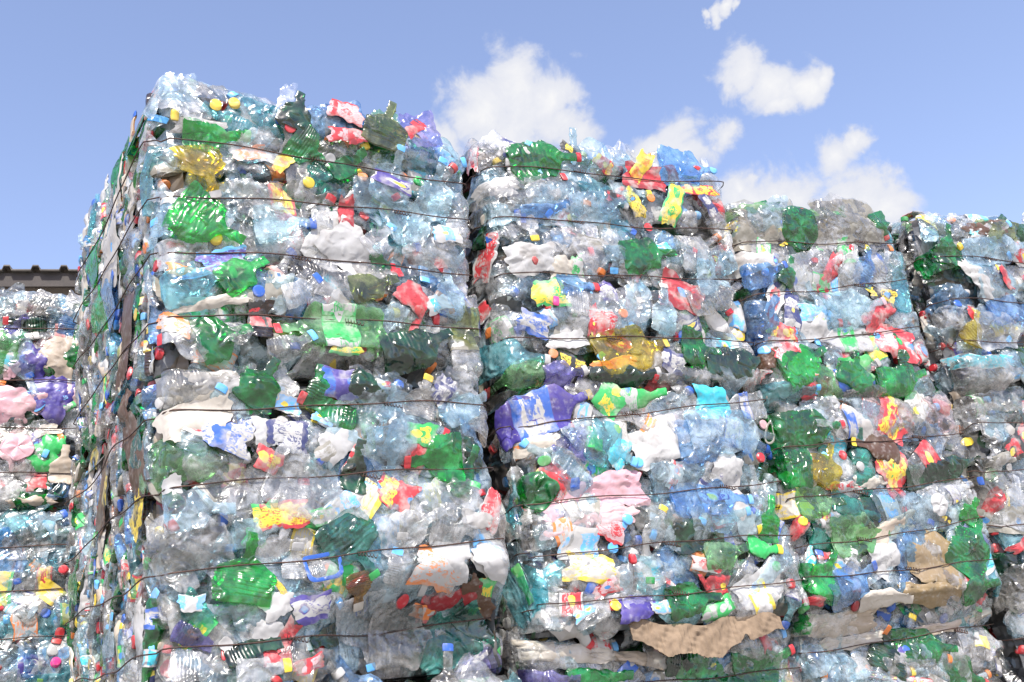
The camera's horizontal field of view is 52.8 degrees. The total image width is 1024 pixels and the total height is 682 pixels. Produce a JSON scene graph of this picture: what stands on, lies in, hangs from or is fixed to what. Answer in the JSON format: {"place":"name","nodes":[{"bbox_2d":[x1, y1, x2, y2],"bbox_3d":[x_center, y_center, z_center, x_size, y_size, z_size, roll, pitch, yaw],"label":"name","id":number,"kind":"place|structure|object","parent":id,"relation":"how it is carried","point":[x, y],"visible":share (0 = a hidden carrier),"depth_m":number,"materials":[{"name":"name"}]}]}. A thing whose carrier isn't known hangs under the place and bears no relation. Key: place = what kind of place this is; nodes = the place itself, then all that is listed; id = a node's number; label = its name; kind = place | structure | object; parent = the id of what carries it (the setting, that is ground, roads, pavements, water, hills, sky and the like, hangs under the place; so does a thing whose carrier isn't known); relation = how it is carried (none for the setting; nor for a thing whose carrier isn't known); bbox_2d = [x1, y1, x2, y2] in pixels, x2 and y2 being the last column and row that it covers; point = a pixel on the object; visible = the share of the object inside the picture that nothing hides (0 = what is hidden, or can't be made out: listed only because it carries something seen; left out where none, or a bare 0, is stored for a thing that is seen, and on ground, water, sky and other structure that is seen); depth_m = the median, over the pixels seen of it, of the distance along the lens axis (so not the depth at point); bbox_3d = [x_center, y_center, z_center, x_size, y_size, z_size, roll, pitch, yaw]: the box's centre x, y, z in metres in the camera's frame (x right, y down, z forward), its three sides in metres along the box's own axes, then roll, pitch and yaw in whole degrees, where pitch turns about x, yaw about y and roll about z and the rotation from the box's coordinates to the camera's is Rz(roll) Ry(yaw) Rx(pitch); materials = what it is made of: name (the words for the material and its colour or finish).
{"place":"outdoors","nodes":[
{"label":"outdoors","id":0,"kind":"place"},
{"bbox_2d":[0,506,83,681],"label":"plastic bale","id":1,"kind":"object","parent":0,"point":[35,574],"visible":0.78,"depth_m":3.51,"materials":[{"name":"plastic"}]},
{"bbox_2d":[0,290,90,520],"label":"plastic bale","id":2,"kind":"object","parent":1,"relation":"on","point":[40,438],"visible":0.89,"depth_m":3.72,"materials":[{"name":"plastic"}]},
{"bbox_2d":[0,265,83,302],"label":"shed","id":3,"kind":"structure","parent":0,"point":[60,281],"depth_m":8.90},
{"bbox_2d":[0,0,1023,268],"label":"sky","id":4,"kind":"structure","parent":0,"point":[898,108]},
{"label":"ground","id":5,"kind":"structure","parent":0,"visible":0},
{"bbox_3d":[1.355,2.275,3.336,0.976,0.971,0.830,3,-22,-25],"label":"plastic bale","id":6,"kind":"object","parent":5,"relation":"on","visible":0},
{"bbox_2d":[780,597,1002,681],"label":"plastic bale","id":7,"kind":"object","parent":6,"relation":"on","point":[913,645],"visible":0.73,"depth_m":3.50,"materials":[{"name":"plastic"}]},
{"bbox_2d":[756,389,1001,645],"bbox_3d":[1.137,0.672,3.899,1.058,0.934,0.822,3,-22,-25],"label":"plastic bale","id":8,"kind":"object","parent":7,"relation":"on","point":[875,507],"visible":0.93,"depth_m":3.55,"materials":[{"name":"plastic"}]},
{"bbox_2d":[720,197,932,413],"bbox_3d":[1.026,-0.017,4.119,0.982,0.898,0.839,3,-22,-25],"label":"plastic bale","id":9,"kind":"object","parent":8,"relation":"on","point":[816,295],"visible":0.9,"depth_m":3.77,"materials":[{"name":"plastic"}]},
{"bbox_3d":[2.255,2.314,3.766,1.049,0.976,0.834,3,-22,-25],"label":"plastic bale","id":10,"kind":"object","parent":5,"relation":"on","visible":0},
{"bbox_2d":[974,586,1023,681],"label":"plastic bale","id":11,"kind":"object","parent":10,"relation":"on","point":[1006,628],"visible":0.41,"depth_m":3.75,"materials":[{"name":"plastic"}]},
{"bbox_2d":[931,376,1023,606],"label":"plastic bale","id":12,"kind":"object","parent":11,"relation":"on","point":[990,426],"visible":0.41,"depth_m":3.90,"materials":[{"name":"plastic"}]},
{"bbox_2d":[886,211,1023,401],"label":"plastic bale","id":13,"kind":"object","parent":12,"relation":"on","point":[964,290],"visible":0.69,"depth_m":4.17,"materials":[{"name":"plastic"}]},
{"bbox_3d":[-0.493,2.167,2.481,1.034,0.968,1.080,6,-23,-32],"label":"plastic bale","id":14,"kind":"object","parent":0,"visible":0},
{"bbox_2d":[283,643,520,681],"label":"plastic bale","id":15,"kind":"object","parent":14,"relation":"on","point":[337,673],"visible":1,"depth_m":2.69,"materials":[{"name":"plastic"}]},
{"bbox_2d":[62,356,509,681],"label":"plastic bale","id":16,"kind":"object","parent":15,"relation":"on","point":[252,525],"visible":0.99,"depth_m":2.64,"materials":[{"name":"plastic"}]},
{"bbox_2d":[72,74,483,471],"bbox_3d":[-0.798,-0.087,3.326,1.021,1.005,1.212,6,-23,-32],"label":"plastic bale","id":17,"kind":"object","parent":16,"relation":"on","point":[298,239],"visible":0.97,"depth_m":2.88,"materials":[{"name":"plastic"}]},
{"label":"plastic bale","id":18,"kind":"object","parent":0,"visible":0},
{"bbox_2d":[460,619,800,681],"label":"plastic bale","id":19,"kind":"object","parent":18,"relation":"on","point":[607,657],"visible":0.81,"depth_m":3.06,"materials":[{"name":"plastic"}]},
{"bbox_2d":[475,376,808,649],"bbox_3d":[0.315,0.603,3.507,1.055,0.885,0.840,3,-22,-25],"label":"plastic bale","id":20,"kind":"object","parent":19,"relation":"on","point":[623,508],"visible":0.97,"depth_m":3.15,"materials":[{"name":"plastic"}]},
{"bbox_2d":[455,130,760,418],"bbox_3d":[0.225,-0.121,3.763,1.099,1.010,0.841,3,-22,-25],"label":"plastic bale","id":21,"kind":"object","parent":20,"relation":"on","point":[597,271],"visible":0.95,"depth_m":3.42,"materials":[{"name":"plastic"}]},
{"bbox_2d":[628,612,783,657],"bbox_3d":[0.590,0.877,3.067,0.545,0.132,0.045,3,-22,-26],"label":"cardboard sheet","id":22,"kind":"object","parent":20,"relation":"attached to","point":[720,637],"visible":1,"depth_m":3.05,"materials":[{"name":"beige cardboard"}]}
]}

